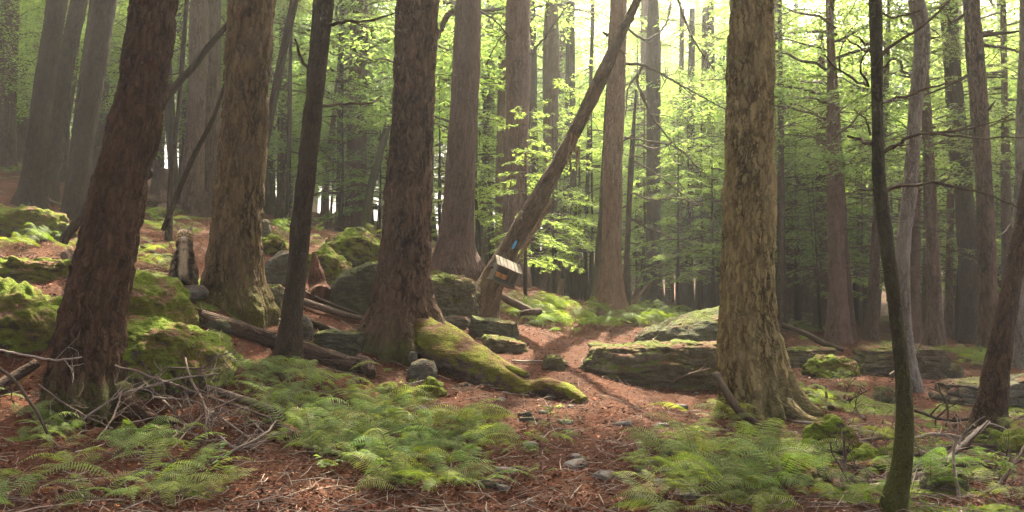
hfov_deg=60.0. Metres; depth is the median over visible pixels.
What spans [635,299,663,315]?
fern
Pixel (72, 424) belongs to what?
fern
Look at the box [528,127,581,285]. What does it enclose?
tree
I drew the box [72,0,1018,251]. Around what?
sky
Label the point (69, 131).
tree
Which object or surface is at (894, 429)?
fern
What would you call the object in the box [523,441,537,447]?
stone
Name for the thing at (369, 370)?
fallen log
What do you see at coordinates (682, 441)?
fern
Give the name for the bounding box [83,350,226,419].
dead branch
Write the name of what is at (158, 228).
fern
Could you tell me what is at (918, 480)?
dead branch
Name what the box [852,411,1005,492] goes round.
dead branch
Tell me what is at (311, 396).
fern
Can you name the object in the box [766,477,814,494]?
fern
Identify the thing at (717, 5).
tree
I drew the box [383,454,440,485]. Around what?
fern
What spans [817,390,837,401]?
fern
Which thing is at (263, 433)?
dead branch
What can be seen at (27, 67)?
tree
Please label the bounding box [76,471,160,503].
fern
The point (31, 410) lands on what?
fern
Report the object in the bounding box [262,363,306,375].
fern
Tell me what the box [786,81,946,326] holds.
tree
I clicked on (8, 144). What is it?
tree
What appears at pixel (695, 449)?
fern
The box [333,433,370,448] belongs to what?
fern
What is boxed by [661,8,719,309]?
tree
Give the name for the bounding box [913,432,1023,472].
dead branch
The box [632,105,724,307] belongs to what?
tree
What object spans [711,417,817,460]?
fern
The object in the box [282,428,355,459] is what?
fern
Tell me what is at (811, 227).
tree
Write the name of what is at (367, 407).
fern
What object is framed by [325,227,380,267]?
rock
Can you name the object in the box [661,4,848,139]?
tree
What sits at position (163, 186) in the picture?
stump
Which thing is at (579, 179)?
tree
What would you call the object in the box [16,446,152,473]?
fern
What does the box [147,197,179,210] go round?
fallen log
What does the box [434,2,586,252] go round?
tree
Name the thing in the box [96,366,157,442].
dead branch
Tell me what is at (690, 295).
tree
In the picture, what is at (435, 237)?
tree
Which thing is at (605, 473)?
stone
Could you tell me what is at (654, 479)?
fern
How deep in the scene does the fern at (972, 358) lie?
15.21 m
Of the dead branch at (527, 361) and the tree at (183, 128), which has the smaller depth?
the dead branch at (527, 361)
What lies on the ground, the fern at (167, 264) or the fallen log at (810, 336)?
the fern at (167, 264)
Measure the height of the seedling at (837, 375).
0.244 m
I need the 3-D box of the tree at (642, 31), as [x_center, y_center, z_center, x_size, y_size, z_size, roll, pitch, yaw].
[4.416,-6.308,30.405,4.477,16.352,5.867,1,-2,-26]
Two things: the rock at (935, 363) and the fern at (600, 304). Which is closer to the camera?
the rock at (935, 363)
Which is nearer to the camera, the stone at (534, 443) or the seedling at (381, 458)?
the seedling at (381, 458)
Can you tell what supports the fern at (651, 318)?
on the ground
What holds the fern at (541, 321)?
on the ground
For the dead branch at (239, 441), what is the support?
on the ground
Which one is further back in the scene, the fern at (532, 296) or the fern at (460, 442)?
the fern at (532, 296)
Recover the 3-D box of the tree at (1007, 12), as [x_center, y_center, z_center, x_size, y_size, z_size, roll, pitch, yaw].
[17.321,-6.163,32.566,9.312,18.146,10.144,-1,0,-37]
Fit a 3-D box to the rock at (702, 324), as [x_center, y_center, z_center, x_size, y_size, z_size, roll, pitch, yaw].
[3.079,1.305,14.144,2.361,1.110,1.427,0,-2,0]
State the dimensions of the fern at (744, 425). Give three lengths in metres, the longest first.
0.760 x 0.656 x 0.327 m
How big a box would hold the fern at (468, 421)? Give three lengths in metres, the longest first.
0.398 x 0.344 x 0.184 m
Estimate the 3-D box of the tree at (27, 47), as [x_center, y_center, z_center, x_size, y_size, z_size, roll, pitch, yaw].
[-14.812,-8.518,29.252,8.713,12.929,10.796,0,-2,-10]
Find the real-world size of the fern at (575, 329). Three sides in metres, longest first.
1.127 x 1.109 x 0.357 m
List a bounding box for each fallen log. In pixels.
[0,359,39,389]
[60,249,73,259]
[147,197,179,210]
[195,308,363,373]
[204,385,279,415]
[273,420,409,463]
[303,298,362,319]
[310,318,342,330]
[355,354,375,378]
[501,293,551,321]
[519,308,541,315]
[631,283,651,308]
[713,372,763,428]
[781,323,843,351]
[805,389,835,409]
[814,460,849,490]
[824,459,997,467]
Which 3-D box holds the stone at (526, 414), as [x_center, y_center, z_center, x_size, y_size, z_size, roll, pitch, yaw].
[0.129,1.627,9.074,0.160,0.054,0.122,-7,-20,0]
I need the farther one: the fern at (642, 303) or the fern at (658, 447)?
the fern at (642, 303)
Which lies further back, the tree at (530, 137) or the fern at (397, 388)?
the tree at (530, 137)
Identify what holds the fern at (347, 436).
on the ground
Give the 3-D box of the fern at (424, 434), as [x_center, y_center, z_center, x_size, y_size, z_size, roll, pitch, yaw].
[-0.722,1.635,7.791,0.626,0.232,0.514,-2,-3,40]
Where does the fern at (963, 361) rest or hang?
on the ground
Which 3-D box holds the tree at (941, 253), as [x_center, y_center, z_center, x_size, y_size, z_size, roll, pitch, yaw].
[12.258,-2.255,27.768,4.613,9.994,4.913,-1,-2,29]
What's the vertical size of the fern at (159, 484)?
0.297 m
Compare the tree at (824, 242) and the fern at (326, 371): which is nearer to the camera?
the fern at (326, 371)
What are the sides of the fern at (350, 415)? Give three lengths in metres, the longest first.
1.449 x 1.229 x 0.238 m
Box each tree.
[0,0,18,171]
[0,0,82,117]
[0,0,188,127]
[0,0,188,165]
[0,1,88,151]
[0,2,74,124]
[10,0,67,208]
[16,13,70,165]
[17,0,311,203]
[19,0,125,156]
[21,1,187,147]
[22,2,45,109]
[23,0,311,168]
[39,0,179,428]
[43,0,87,204]
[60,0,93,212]
[60,44,79,182]
[61,10,92,212]
[62,0,117,219]
[64,4,165,139]
[67,0,208,216]
[90,24,113,176]
[102,0,225,179]
[113,0,312,216]
[150,121,164,194]
[164,0,188,241]
[165,0,299,166]
[172,0,392,215]
[174,4,336,208]
[176,0,486,230]
[200,0,280,328]
[223,1,382,186]
[265,6,336,205]
[265,13,337,208]
[266,0,298,161]
[271,0,454,230]
[273,0,394,363]
[273,1,450,228]
[273,20,374,213]
[274,0,305,220]
[275,4,448,189]
[275,46,374,194]
[276,13,384,185]
[276,152,320,207]
[284,29,292,225]
[284,30,379,231]
[292,10,393,189]
[293,0,646,133]
[293,71,381,163]
[298,0,348,206]
[304,6,384,212]
[311,0,395,230]
[313,51,392,238]
[315,96,345,227]
[316,71,443,221]
[319,0,347,228]
[320,36,482,210]
[328,86,391,218]
[331,24,448,201]
[346,0,588,259]
[349,0,498,64]
[349,8,497,240]
[356,0,588,403]
[360,87,393,232]
[384,92,447,224]
[431,113,481,236]
[432,0,505,250]
[432,0,511,280]
[432,51,500,231]
[433,26,550,257]
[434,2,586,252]
[434,54,579,207]
[436,0,631,184]
[441,0,541,265]
[444,20,602,174]
[474,59,505,260]
[474,129,496,230]
[476,0,640,317]
[477,0,641,278]
[477,106,583,304]
[482,0,637,266]
[483,122,562,265]
[486,0,568,287]
[490,92,639,251]
[494,0,505,252]
[497,0,688,280]
[528,0,532,278]
[528,78,630,293]
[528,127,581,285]
[529,57,645,299]
[532,1,539,287]
[532,86,664,299]
[538,0,559,291]
[538,101,637,244]
[538,120,633,227]
[540,142,596,267]
[541,128,632,289]
[542,31,628,257]
[561,2,569,296]
[567,130,673,281]
[569,2,579,299]
[570,65,697,301]
[575,0,720,251]
[575,27,724,277]
[581,5,594,300]
[583,119,671,251]
[587,140,634,253]
[589,0,725,320]
[589,83,606,304]
[592,0,724,297]
[596,30,721,256]
[596,89,634,286]
[598,0,789,134]
[622,66,811,312]
[622,70,715,298]
[622,89,710,305]
[622,98,717,298]
[622,102,721,314]
[623,66,724,280]
[623,126,718,266]
[624,8,724,311]
[625,0,812,302]
[627,0,727,307]
[627,4,635,290]
[630,81,724,309]
[630,181,697,301]
[631,42,699,298]
[631,85,724,312]
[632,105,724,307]
[634,0,728,294]
[640,0,667,315]
[645,0,988,343]
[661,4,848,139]
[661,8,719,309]
[661,66,813,266]
[661,134,723,286]
[661,193,695,284]
[676,1,719,193]
[676,58,871,296]
[679,0,888,331]
[684,0,886,141]
[685,0,895,319]
[694,8,851,266]
[695,0,909,256]
[695,7,707,307]
[704,75,857,326]
[706,116,868,323]
[713,0,823,421]
[774,0,966,342]
[775,0,1018,342]
[776,1,871,327]
[776,22,943,263]
[776,114,871,276]
[776,143,812,311]
[776,153,868,333]
[777,0,975,340]
[777,54,814,312]
[777,116,883,288]
[782,0,967,231]
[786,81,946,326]
[787,42,902,325]
[792,141,899,284]
[799,142,889,270]
[800,57,945,271]
[800,178,861,286]
[801,70,904,321]
[816,0,1018,355]
[822,0,1016,261]
[824,0,1023,511]
[826,0,1014,345]
[843,109,922,327]
[844,0,1018,295]
[844,0,1018,343]
[845,31,957,268]
[847,45,974,293]
[848,57,999,334]
[850,128,1013,337]
[854,152,954,327]
[862,1,1016,311]
[870,207,893,316]
[880,23,1017,340]
[881,123,938,280]
[886,1,1016,311]
[889,0,1018,284]
[889,0,1019,151]
[890,20,1018,279]
[894,131,1011,278]
[894,175,993,298]
[895,0,930,392]
[895,0,1019,149]
[896,129,1000,292]
[920,177,954,287]
[931,44,1018,251]
[934,0,1019,247]
[940,44,1018,298]
[957,171,1023,444]
[982,0,1023,368]
[987,46,1018,187]
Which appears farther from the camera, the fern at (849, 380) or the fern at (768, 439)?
the fern at (849, 380)
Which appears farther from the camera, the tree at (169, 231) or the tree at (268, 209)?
the tree at (268, 209)
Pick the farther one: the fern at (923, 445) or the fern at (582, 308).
the fern at (582, 308)
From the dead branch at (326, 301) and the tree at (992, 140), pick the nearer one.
the dead branch at (326, 301)
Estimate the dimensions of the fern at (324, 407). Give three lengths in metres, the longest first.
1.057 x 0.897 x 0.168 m
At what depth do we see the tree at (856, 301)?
25.89 m
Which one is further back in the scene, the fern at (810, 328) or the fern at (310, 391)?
the fern at (810, 328)
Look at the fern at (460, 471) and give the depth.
7.04 m
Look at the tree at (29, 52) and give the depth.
25.98 m
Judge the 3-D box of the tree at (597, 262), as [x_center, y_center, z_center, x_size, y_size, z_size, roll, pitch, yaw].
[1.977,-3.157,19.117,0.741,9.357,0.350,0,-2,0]
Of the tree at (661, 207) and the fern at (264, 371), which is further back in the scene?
the tree at (661, 207)
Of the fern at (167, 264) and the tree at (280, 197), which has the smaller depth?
the fern at (167, 264)
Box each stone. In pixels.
[428,465,447,469]
[454,382,468,386]
[469,418,486,424]
[479,479,506,488]
[494,466,519,473]
[496,484,510,490]
[517,411,531,416]
[519,417,537,422]
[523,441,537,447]
[558,419,573,424]
[562,458,587,469]
[570,453,579,457]
[578,456,590,460]
[592,470,615,480]
[612,421,632,426]
[632,494,652,503]
[634,465,652,475]
[643,459,663,464]
[651,478,670,486]
[654,422,668,426]
[676,404,687,408]
[678,490,699,500]
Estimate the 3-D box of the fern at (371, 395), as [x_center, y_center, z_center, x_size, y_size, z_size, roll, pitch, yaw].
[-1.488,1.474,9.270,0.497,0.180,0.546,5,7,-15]
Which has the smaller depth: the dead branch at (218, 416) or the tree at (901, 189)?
the dead branch at (218, 416)
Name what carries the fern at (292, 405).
on the ground
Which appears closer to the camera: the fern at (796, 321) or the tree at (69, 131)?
the fern at (796, 321)
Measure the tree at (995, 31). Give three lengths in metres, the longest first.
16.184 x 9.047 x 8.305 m
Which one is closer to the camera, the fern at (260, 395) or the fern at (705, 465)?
the fern at (705, 465)
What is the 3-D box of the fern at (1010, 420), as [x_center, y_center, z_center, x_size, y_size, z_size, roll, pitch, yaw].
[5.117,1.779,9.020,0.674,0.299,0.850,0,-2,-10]
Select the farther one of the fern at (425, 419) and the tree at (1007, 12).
the tree at (1007, 12)
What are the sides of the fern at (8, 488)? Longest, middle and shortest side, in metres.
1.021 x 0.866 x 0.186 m
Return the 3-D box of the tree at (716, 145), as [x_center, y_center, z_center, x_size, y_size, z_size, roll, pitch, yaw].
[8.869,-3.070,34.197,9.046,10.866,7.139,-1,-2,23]
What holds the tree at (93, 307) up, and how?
on the ground
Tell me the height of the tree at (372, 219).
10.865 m
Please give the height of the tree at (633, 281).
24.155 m
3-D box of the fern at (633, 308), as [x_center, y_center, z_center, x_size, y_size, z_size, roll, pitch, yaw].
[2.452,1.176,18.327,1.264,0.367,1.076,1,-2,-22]
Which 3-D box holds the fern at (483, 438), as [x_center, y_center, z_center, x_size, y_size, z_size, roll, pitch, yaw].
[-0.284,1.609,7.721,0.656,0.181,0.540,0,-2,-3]
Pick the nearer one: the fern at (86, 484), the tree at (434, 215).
the fern at (86, 484)
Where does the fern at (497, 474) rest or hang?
on the ground
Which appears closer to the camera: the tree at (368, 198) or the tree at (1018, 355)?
the tree at (1018, 355)
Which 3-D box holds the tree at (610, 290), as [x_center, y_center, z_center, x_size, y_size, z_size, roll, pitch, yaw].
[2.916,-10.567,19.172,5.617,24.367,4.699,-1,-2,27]
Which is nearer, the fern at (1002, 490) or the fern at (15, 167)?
the fern at (1002, 490)
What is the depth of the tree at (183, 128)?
25.64 m
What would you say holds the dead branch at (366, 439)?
on the ground
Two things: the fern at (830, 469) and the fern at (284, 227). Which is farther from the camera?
the fern at (284, 227)
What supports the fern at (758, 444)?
on the ground
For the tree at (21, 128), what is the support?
on the ground
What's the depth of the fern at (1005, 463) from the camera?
6.73 m
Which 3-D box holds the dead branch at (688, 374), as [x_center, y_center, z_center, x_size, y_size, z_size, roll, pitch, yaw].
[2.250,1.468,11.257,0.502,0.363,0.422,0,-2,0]
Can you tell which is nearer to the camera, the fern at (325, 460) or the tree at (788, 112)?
the fern at (325, 460)
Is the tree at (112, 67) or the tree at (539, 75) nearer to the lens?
the tree at (112, 67)
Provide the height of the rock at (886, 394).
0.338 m
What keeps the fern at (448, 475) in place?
on the ground
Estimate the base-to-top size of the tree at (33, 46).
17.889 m
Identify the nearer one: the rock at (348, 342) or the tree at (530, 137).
the rock at (348, 342)
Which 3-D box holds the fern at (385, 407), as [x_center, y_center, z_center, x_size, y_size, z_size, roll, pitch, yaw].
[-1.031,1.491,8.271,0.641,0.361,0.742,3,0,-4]
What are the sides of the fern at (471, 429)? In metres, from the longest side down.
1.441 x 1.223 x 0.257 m
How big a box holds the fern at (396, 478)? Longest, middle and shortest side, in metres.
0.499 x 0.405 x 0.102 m
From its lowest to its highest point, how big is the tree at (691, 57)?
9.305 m
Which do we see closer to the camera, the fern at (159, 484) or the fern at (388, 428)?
the fern at (159, 484)
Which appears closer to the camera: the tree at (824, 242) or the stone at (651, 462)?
the stone at (651, 462)
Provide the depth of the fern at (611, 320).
16.99 m
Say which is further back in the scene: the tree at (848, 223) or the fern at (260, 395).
the tree at (848, 223)
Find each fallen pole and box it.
[58,22,225,244]
[161,83,223,230]
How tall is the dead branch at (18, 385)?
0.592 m
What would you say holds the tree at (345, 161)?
on the ground
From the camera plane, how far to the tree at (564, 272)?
26.03 m
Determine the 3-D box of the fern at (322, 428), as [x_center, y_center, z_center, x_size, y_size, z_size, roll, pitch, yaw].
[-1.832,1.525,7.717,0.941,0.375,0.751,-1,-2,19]
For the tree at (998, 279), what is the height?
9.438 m
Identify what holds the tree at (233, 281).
on the ground
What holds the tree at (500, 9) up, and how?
on the ground
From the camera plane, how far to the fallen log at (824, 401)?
10.84 m
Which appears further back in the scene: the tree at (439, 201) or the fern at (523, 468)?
the tree at (439, 201)
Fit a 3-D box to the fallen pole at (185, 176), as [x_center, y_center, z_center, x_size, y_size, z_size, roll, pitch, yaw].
[-4.541,-1.413,12.657,0.919,2.130,0.082,0,-2,0]
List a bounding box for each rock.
[0,203,77,239]
[0,255,71,282]
[0,277,62,355]
[122,315,237,395]
[127,269,199,326]
[183,284,208,299]
[201,319,231,334]
[261,219,271,237]
[261,234,288,254]
[264,250,288,287]
[268,284,283,316]
[303,315,313,339]
[306,243,351,283]
[313,329,364,355]
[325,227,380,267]
[329,261,377,319]
[372,381,408,401]
[407,359,437,381]
[408,351,416,363]
[415,376,446,397]
[431,271,479,319]
[443,315,470,328]
[468,315,519,339]
[481,334,528,352]
[542,355,566,371]
[578,339,717,391]
[633,306,780,342]
[785,345,837,366]
[800,354,859,378]
[800,414,862,455]
[847,443,916,470]
[852,344,950,378]
[872,385,895,402]
[920,468,968,491]
[928,373,1023,407]
[947,362,963,378]
[986,426,1023,455]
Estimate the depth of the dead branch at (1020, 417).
9.15 m
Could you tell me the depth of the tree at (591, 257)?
23.00 m
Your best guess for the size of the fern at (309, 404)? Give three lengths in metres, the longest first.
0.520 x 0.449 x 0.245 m
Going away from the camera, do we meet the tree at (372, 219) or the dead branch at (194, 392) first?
the dead branch at (194, 392)
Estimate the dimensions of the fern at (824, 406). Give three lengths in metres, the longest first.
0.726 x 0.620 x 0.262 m
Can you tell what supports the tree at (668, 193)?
on the ground
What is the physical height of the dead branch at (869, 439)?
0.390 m
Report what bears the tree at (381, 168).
on the ground
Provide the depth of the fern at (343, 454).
7.26 m
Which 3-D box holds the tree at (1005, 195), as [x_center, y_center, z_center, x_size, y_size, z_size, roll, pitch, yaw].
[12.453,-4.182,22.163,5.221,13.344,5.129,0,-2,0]
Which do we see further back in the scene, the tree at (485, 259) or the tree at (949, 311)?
the tree at (485, 259)
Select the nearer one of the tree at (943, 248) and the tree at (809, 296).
the tree at (809, 296)
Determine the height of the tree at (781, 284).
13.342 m
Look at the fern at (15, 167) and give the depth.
23.09 m
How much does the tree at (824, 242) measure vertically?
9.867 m
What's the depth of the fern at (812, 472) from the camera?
6.84 m
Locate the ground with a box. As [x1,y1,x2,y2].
[0,157,1023,511]
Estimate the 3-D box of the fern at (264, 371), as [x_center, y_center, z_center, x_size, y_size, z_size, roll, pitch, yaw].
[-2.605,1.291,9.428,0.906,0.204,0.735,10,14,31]
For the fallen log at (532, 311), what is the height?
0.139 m
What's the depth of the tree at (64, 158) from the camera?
24.07 m
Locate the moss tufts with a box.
[6,209,1023,511]
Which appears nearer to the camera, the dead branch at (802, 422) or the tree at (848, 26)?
the dead branch at (802, 422)
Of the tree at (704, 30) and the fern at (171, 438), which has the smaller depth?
the fern at (171, 438)
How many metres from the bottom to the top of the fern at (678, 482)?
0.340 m
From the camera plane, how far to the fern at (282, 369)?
9.36 m
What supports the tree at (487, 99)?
on the ground
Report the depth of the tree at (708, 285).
29.13 m
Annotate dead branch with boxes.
[0,330,83,382]
[0,367,48,434]
[37,383,128,430]
[46,194,60,205]
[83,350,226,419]
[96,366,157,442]
[114,365,313,433]
[128,386,237,436]
[140,230,173,257]
[140,360,217,448]
[154,371,266,443]
[166,342,263,389]
[172,370,270,448]
[174,357,226,442]
[210,385,299,461]
[210,419,294,453]
[305,290,362,315]
[360,419,379,451]
[408,380,423,384]
[450,436,459,475]
[512,353,547,362]
[668,359,710,384]
[793,420,874,436]
[811,375,869,421]
[816,435,888,483]
[823,422,855,511]
[825,386,827,400]
[830,442,850,484]
[841,403,895,446]
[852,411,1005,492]
[867,461,940,484]
[889,324,925,375]
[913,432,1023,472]
[914,400,968,427]
[914,411,988,445]
[914,415,1023,455]
[929,378,948,422]
[941,443,962,511]
[962,445,1023,497]
[963,434,1023,491]
[1010,410,1023,422]
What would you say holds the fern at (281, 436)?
on the ground
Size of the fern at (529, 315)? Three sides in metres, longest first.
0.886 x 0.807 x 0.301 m
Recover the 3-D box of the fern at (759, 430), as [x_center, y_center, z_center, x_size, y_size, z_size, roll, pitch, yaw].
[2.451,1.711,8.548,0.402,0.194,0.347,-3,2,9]
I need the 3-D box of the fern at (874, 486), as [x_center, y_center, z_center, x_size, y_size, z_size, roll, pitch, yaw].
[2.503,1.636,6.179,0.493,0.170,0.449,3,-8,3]
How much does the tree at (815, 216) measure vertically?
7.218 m
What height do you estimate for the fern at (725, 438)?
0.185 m
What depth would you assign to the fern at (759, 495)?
6.04 m
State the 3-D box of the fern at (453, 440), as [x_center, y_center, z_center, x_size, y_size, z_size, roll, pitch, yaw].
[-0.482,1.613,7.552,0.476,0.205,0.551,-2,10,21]
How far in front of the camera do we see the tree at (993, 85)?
27.00 m
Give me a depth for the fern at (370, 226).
19.12 m
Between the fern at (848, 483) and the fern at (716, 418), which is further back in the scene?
the fern at (716, 418)
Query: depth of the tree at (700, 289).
24.01 m
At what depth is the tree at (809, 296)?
33.75 m
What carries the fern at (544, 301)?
on the ground
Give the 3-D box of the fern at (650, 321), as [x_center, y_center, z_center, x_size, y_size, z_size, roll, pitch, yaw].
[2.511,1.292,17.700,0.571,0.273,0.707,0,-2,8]
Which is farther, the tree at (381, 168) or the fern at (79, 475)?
the tree at (381, 168)
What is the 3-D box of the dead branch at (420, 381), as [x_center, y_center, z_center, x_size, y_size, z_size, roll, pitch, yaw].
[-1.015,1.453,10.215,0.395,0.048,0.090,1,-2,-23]
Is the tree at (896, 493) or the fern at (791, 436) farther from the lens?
the fern at (791, 436)
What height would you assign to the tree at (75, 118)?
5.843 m
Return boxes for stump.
[155,168,173,219]
[308,253,330,304]
[555,278,565,310]
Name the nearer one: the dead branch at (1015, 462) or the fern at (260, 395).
the dead branch at (1015, 462)
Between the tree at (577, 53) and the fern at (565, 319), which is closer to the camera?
the fern at (565, 319)
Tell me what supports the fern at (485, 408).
on the ground
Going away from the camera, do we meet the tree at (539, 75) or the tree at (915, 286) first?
the tree at (915, 286)
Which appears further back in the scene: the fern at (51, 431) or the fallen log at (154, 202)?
the fallen log at (154, 202)
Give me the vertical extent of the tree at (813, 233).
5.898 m
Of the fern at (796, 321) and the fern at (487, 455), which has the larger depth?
the fern at (796, 321)
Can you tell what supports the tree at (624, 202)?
on the ground
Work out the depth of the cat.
10.66 m
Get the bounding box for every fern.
[0,166,16,173]
[0,236,27,245]
[0,376,28,396]
[0,468,55,480]
[0,473,98,511]
[1,401,66,441]
[4,232,45,251]
[4,400,74,442]
[7,164,21,173]
[12,411,87,437]
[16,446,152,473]
[20,223,56,243]
[22,473,132,496]
[25,424,89,450]
[36,460,156,510]
[39,414,85,432]
[48,427,106,438]
[51,238,77,249]
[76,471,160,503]
[89,424,163,457]
[100,414,188,455]
[112,433,195,466]
[112,460,235,504]
[114,438,222,509]
[119,422,210,463]
[135,474,175,493]
[137,245,170,263]
[137,253,169,270]
[138,243,154,253]
[140,253,172,267]
[140,432,230,478]
[142,256,170,269]
[143,237,167,249]
[144,222,176,230]
[145,207,162,219]
[145,207,183,216]
[147,447,240,492]
[153,456,260,497]
[157,241,175,250]
[159,215,198,227]
[175,226,203,236]
[224,350,310,376]
[227,362,307,393]
[228,358,287,380]
[230,372,346,413]
[231,375,269,397]
[234,404,284,417]
[240,385,279,398]
[240,397,298,424]
[250,400,331,445]
[252,381,313,406]
[252,389,324,417]
[256,356,321,385]
[261,397,362,436]
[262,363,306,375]
[262,373,308,389]
[262,386,307,401]
[262,387,314,409]
[268,406,343,436]
[268,407,363,454]
[270,217,291,230]
[270,229,289,242]
[272,220,289,233]
[273,381,314,400]
[276,359,328,384]
[277,416,349,439]
[282,400,313,414]
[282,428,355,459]
[283,415,355,454]
[287,397,329,418]
[290,359,360,391]
[290,398,376,425]
[293,400,353,419]
[296,429,336,449]
[297,360,380,380]
[299,385,366,404]
[301,419,382,446]
[310,410,449,463]
[316,441,380,469]
[317,398,398,428]
[318,404,463,430]
[319,449,388,463]
[321,441,361,459]
[324,421,364,449]
[325,378,362,402]
[330,385,442,409]
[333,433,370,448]
[335,374,358,398]
[335,397,399,428]
[337,403,418,431]
[339,417,397,449]
[340,434,424,477]
[342,451,435,496]
[343,376,394,402]
[344,385,439,416]
[348,385,394,405]
[355,223,381,234]
[355,396,397,417]
[360,421,420,455]
[361,382,379,397]
[361,428,458,485]
[362,413,432,439]
[366,393,434,434]
[366,449,400,466]
[366,460,435,484]
[373,430,452,461]
[379,423,472,448]
[379,475,439,488]
[381,407,523,447]
[381,467,488,495]
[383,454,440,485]
[388,430,448,455]
[391,410,443,436]
[392,408,483,427]
[394,398,517,431]
[398,407,499,425]
[400,446,494,487]
[406,408,473,441]
[411,462,497,487]
[412,445,465,469]
[414,439,454,451]
[422,408,517,433]
[426,443,480,473]
[432,421,517,445]
[436,414,481,439]
[436,430,492,454]
[438,464,536,486]
[444,429,513,447]
[445,443,521,468]
[450,415,487,432]
[453,440,496,460]
[470,437,508,450]
[500,290,519,313]
[500,304,528,317]
[503,440,539,453]
[504,463,556,475]
[508,309,571,330]
[509,304,545,324]
[510,293,567,324]
[513,293,571,309]
[521,445,547,452]
[523,300,576,316]
[526,296,584,311]
[526,420,554,426]
[530,304,578,333]
[531,429,579,442]
[532,312,558,326]
[543,293,571,307]
[550,315,580,329]
[555,304,597,324]
[568,316,602,329]
[570,303,595,316]
[575,305,604,325]
[583,310,643,328]
[584,296,616,314]
[585,316,625,327]
[609,472,764,511]
[611,459,714,501]
[615,309,645,324]
[616,452,692,472]
[617,304,668,317]
[620,426,707,466]
[621,425,693,462]
[622,470,670,497]
[623,312,648,326]
[623,423,694,453]
[625,314,651,326]
[632,311,667,325]
[633,301,663,310]
[634,311,663,325]
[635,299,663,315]
[641,307,677,320]
[642,412,723,446]
[643,300,691,320]
[644,308,686,319]
[644,396,761,420]
[646,456,713,486]
[649,448,746,476]
[654,438,755,467]
[658,427,729,442]
[658,430,726,459]
[659,420,743,460]
[659,460,694,481]
[659,460,751,507]
[659,475,719,503]
[660,438,787,501]
[679,458,769,488]
[680,459,808,486]
[684,417,727,432]
[687,403,759,429]
[688,460,804,511]
[696,421,759,454]
[709,427,811,450]
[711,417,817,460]
[711,474,764,499]
[714,436,739,455]
[718,463,834,500]
[721,432,829,455]
[721,438,830,494]
[722,444,818,478]
[735,452,817,486]
[742,448,815,488]
[746,424,782,437]
[757,437,825,449]
[758,420,824,454]
[765,443,848,477]
[766,427,857,470]
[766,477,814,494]
[784,451,850,484]
[788,318,811,324]
[791,481,833,500]
[800,325,822,333]
[801,387,846,412]
[803,387,846,397]
[804,384,849,405]
[806,445,832,458]
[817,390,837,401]
[817,459,889,470]
[818,467,885,497]
[819,367,867,391]
[827,400,857,410]
[845,481,885,502]
[849,418,883,438]
[860,425,919,441]
[870,447,963,492]
[880,421,935,437]
[885,441,937,452]
[912,456,985,485]
[937,344,986,359]
[941,446,1016,487]
[949,468,1023,507]
[954,352,985,368]
[955,353,984,363]
[957,347,985,355]
[957,354,977,366]
[989,417,1018,432]
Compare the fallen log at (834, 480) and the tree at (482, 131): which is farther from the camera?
the tree at (482, 131)
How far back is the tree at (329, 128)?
38.16 m
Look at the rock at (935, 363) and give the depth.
14.12 m
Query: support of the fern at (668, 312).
on the ground
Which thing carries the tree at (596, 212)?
on the ground
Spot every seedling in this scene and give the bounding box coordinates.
[203,440,231,470]
[313,445,347,476]
[376,453,398,466]
[399,376,416,392]
[538,404,564,419]
[553,412,570,424]
[830,370,854,384]
[917,431,942,446]
[985,452,1015,470]
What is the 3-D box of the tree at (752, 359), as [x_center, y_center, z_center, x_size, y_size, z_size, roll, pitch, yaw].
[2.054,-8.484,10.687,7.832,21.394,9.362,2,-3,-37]
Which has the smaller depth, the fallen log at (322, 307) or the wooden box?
the fallen log at (322, 307)
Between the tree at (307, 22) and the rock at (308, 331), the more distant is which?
the tree at (307, 22)
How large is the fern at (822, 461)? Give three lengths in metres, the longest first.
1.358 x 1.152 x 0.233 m
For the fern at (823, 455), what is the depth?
7.69 m
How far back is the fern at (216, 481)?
6.25 m
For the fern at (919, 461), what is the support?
on the ground
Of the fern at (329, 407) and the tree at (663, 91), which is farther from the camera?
the tree at (663, 91)
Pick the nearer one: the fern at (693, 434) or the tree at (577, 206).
the fern at (693, 434)
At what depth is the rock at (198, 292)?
10.60 m
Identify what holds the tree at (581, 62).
on the ground
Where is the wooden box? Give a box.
[486,255,522,288]
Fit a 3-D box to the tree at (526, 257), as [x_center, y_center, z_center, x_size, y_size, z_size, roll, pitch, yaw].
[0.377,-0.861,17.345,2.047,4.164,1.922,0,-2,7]
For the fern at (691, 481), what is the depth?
6.37 m
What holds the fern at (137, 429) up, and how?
on the ground
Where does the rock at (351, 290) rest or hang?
on the ground
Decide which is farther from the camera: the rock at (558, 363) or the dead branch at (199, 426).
the rock at (558, 363)
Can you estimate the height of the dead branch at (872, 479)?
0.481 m
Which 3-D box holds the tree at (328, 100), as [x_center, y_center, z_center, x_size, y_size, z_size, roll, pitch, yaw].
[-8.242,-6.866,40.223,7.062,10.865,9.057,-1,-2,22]
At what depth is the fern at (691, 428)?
8.15 m
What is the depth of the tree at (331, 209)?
32.13 m
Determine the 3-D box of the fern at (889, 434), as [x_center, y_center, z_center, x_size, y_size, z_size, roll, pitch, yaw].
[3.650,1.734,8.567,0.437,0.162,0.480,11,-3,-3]
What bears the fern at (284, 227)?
on the ground
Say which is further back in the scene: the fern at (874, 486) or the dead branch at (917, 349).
the dead branch at (917, 349)
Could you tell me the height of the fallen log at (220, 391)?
0.273 m

